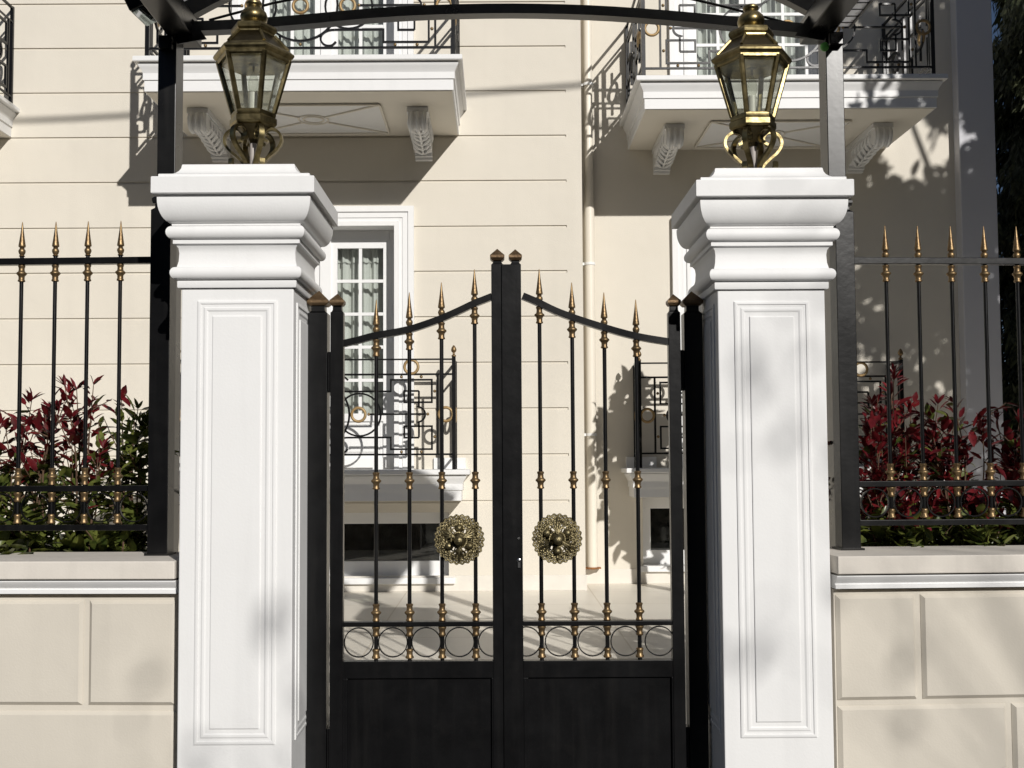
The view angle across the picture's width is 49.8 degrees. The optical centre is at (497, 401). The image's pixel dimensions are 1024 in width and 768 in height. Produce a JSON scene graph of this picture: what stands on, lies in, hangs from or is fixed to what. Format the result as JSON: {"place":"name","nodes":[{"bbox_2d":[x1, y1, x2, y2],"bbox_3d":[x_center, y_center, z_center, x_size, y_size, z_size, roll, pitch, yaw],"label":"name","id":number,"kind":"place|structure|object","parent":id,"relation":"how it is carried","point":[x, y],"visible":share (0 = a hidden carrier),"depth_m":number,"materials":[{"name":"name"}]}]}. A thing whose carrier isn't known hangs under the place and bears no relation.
{"place":"outdoors","nodes":[
{"label":"outdoors","id":0,"kind":"place"},
{"bbox_2d":[0,387,44,516],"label":"shrub","id":1,"kind":"object","parent":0,"point":[6,424],"visible":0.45,"depth_m":4.82,"materials":[{"name":"red plant"}]},
{"bbox_2d":[0,498,88,554],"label":"shrub","id":2,"kind":"object","parent":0,"point":[26,542],"visible":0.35,"depth_m":4.47,"materials":[{"name":"green plant"}]},
{"bbox_2d":[0,383,121,544],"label":"shrub","id":3,"kind":"object","parent":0,"point":[38,470],"visible":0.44,"depth_m":4.74,"materials":[{"name":"red plant"}]},
{"bbox_2d":[41,374,133,551],"bbox_3d":[-1.788,0.406,4.715,0.400,1.055,0.449,-1,-3,15],"label":"shrub","id":4,"kind":"object","parent":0,"point":[95,459],"visible":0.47,"depth_m":4.71,"materials":[{"name":"red plant"}]},
{"bbox_2d":[57,500,146,551],"bbox_3d":[-1.632,0.669,4.624,0.418,0.522,0.414,0,-3,0],"label":"shrub","id":5,"kind":"object","parent":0,"point":[106,541],"visible":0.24,"depth_m":4.58,"materials":[{"name":"green plant"}]},
{"bbox_2d":[87,385,179,550],"bbox_3d":[-1.587,0.433,4.865,0.429,1.015,0.438,-3,-4,39],"label":"shrub","id":6,"kind":"object","parent":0,"point":[129,449],"visible":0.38,"depth_m":4.82,"materials":[{"name":"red plant"}]},
{"bbox_2d":[0,0,1005,591],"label":"house","id":7,"kind":"structure","parent":0,"point":[560,156],"depth_m":9.83,"materials":[{"name":"white paint"}]},
{"bbox_2d":[260,0,393,54],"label":"french door","id":8,"kind":"structure","parent":7,"relation":"in","point":[343,38],"depth_m":10.20,"materials":[{"name":"white paint"}]},
{"bbox_2d":[315,230,393,469],"bbox_3d":[-1.547,-0.446,10.272,1.920,2.397,0.772,0,-3,0],"label":"french door","id":9,"kind":"structure","parent":7,"relation":"in","point":[358,265],"depth_m":9.95,"materials":[{"name":"white paint"}]},
{"bbox_2d":[329,512,454,584],"bbox_3d":[-1.538,1.294,9.716,2.332,0.615,0.240,0,-3,0],"label":"basement window","id":10,"kind":"structure","parent":7,"relation":"in","point":[358,527],"depth_m":9.80,"materials":[{"name":"white paint"}]},
{"bbox_2d":[691,267,695,285],"bbox_3d":[2.436,-0.440,10.771,1.920,2.397,0.772,0,-3,0],"label":"french door","id":11,"kind":"structure","parent":7,"relation":"in","point":[693,274],"depth_m":10.44,"materials":[{"name":"white paint"}]},
{"bbox_2d":[688,0,817,74],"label":"french door","id":12,"kind":"structure","parent":7,"relation":"in","point":[706,39],"depth_m":10.71,"materials":[{"name":"white paint"}]},
{"bbox_2d":[641,497,868,571],"bbox_3d":[2.445,1.229,10.219,2.332,0.671,0.240,0,-3,0],"label":"basement window","id":13,"kind":"structure","parent":7,"relation":"in","point":[656,520],"depth_m":10.29,"materials":[{"name":"white paint"}]},
{"bbox_2d":[329,584,686,723],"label":"yard paving","id":14,"kind":"structure","parent":0,"point":[655,600],"depth_m":7.93,"materials":[{"name":"beige stone"}]},
{"bbox_2d":[140,0,873,551],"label":"entrance canopy","id":15,"kind":"object","parent":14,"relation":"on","point":[182,26],"visible":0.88,"depth_m":4.89,"materials":[{"name":"black metal"}]},
{"bbox_2d":[124,0,156,25],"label":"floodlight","id":16,"kind":"object","parent":15,"relation":"attached to","point":[140,11],"visible":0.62,"depth_m":4.61,"materials":[{"name":"black metal"}]},
{"bbox_2d":[991,0,1023,514],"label":"conifer tree","id":17,"kind":"object","parent":14,"relation":"on","point":[1008,66],"visible":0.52,"depth_m":11.65,"materials":[{"name":"green plant"}]},
{"bbox_2d":[827,391,929,546],"bbox_3d":[1.609,0.436,4.774,0.575,0.957,0.470,2,-4,-42],"label":"shrub","id":18,"kind":"object","parent":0,"point":[871,448],"visible":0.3,"depth_m":4.75,"materials":[{"name":"red plant"}]},
{"bbox_2d":[860,492,943,547],"bbox_3d":[1.670,0.644,4.635,0.407,0.528,0.465,-2,-4,33],"label":"shrub","id":19,"kind":"object","parent":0,"point":[922,536],"visible":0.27,"depth_m":4.57,"materials":[{"name":"green plant"}]},
{"bbox_2d":[858,363,967,540],"bbox_3d":[1.831,0.367,4.870,0.398,1.101,0.522,0,-3,0],"label":"shrub","id":20,"kind":"object","parent":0,"point":[911,432],"visible":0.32,"depth_m":4.83,"materials":[{"name":"red plant"}]},
{"bbox_2d":[893,489,1015,545],"bbox_3d":[1.875,0.640,4.650,0.462,0.536,0.501,0,-3,0],"label":"shrub","id":21,"kind":"object","parent":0,"point":[946,532],"visible":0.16,"depth_m":4.59,"materials":[{"name":"green plant"}]},
{"bbox_2d":[897,393,1019,545],"bbox_3d":[2.032,0.435,4.763,0.509,0.953,0.528,0,-3,0],"label":"shrub","id":22,"kind":"object","parent":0,"point":[938,462],"visible":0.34,"depth_m":4.77,"materials":[{"name":"red plant"}]},
{"bbox_2d":[937,496,1023,545],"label":"shrub","id":23,"kind":"object","parent":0,"point":[996,538],"visible":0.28,"depth_m":4.66,"materials":[{"name":"green plant"}]},
{"bbox_2d":[968,408,1023,542],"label":"shrub","id":24,"kind":"object","parent":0,"point":[1010,456],"visible":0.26,"depth_m":4.85,"materials":[{"name":"red plant"}]},
{"bbox_2d":[991,2,1008,330],"label":"sky","id":25,"kind":"structure","parent":0,"point":[993,13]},
{"bbox_3d":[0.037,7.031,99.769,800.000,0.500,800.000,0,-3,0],"label":"pavement","id":26,"kind":"structure","parent":0,"visible":0},
{"bbox_2d":[0,552,178,767],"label":"garden wall","id":27,"kind":"structure","parent":26,"relation":"on","point":[88,659],"depth_m":4.06,"materials":[{"name":"stone"}]},
{"bbox_2d":[0,196,176,555],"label":"iron fence","id":28,"kind":"object","parent":27,"relation":"on","point":[161,260],"visible":0.97,"depth_m":4.32,"materials":[{"name":"black metal"}]},
{"bbox_2d":[151,164,337,767],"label":"gate pillar","id":29,"kind":"structure","parent":26,"relation":"on","point":[250,241],"depth_m":3.99,"materials":[{"name":"white paint"}]},
{"bbox_2d":[213,0,293,163],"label":"lantern","id":30,"kind":"object","parent":29,"relation":"on","point":[252,45],"visible":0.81,"depth_m":4.23,"materials":[{"name":"gold metal"}]},
{"bbox_2d":[306,291,330,767],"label":"gate post","id":31,"kind":"object","parent":26,"relation":"on","point":[318,546],"visible":0.87,"depth_m":4.25,"materials":[{"name":"black metal"}]},
{"bbox_2d":[329,249,503,767],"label":"gate leaf","id":32,"kind":"object","parent":31,"relation":"attached to","point":[440,713],"visible":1,"depth_m":4.23,"materials":[{"name":"black metal"}]},
{"bbox_2d":[680,291,708,767],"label":"gate post","id":33,"kind":"object","parent":26,"relation":"on","point":[697,743],"visible":0.88,"depth_m":4.26,"materials":[{"name":"black metal"}]},
{"bbox_2d":[502,249,686,767],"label":"gate leaf","id":34,"kind":"object","parent":33,"relation":"attached to","point":[575,712],"visible":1,"depth_m":4.23,"materials":[{"name":"black metal"}]},
{"bbox_2d":[671,168,853,767],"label":"gate pillar","id":35,"kind":"structure","parent":26,"relation":"on","point":[757,242],"depth_m":4.03,"materials":[{"name":"white paint"}]},
{"bbox_2d":[711,4,791,167],"bbox_3d":[0.993,-1.201,4.306,0.318,0.695,0.278,0,-3,0],"label":"lantern","id":36,"kind":"object","parent":35,"relation":"on","point":[751,49],"visible":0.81,"depth_m":4.26,"materials":[{"name":"gold metal"}]},
{"bbox_2d":[830,545,1023,767],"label":"garden wall","id":37,"kind":"structure","parent":26,"relation":"on","point":[927,656],"depth_m":4.07,"materials":[{"name":"stone"}]},
{"bbox_2d":[829,199,1023,549],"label":"iron fence","id":38,"kind":"object","parent":37,"relation":"on","point":[848,483],"visible":1,"depth_m":4.35,"materials":[{"name":"black metal"}]}
]}

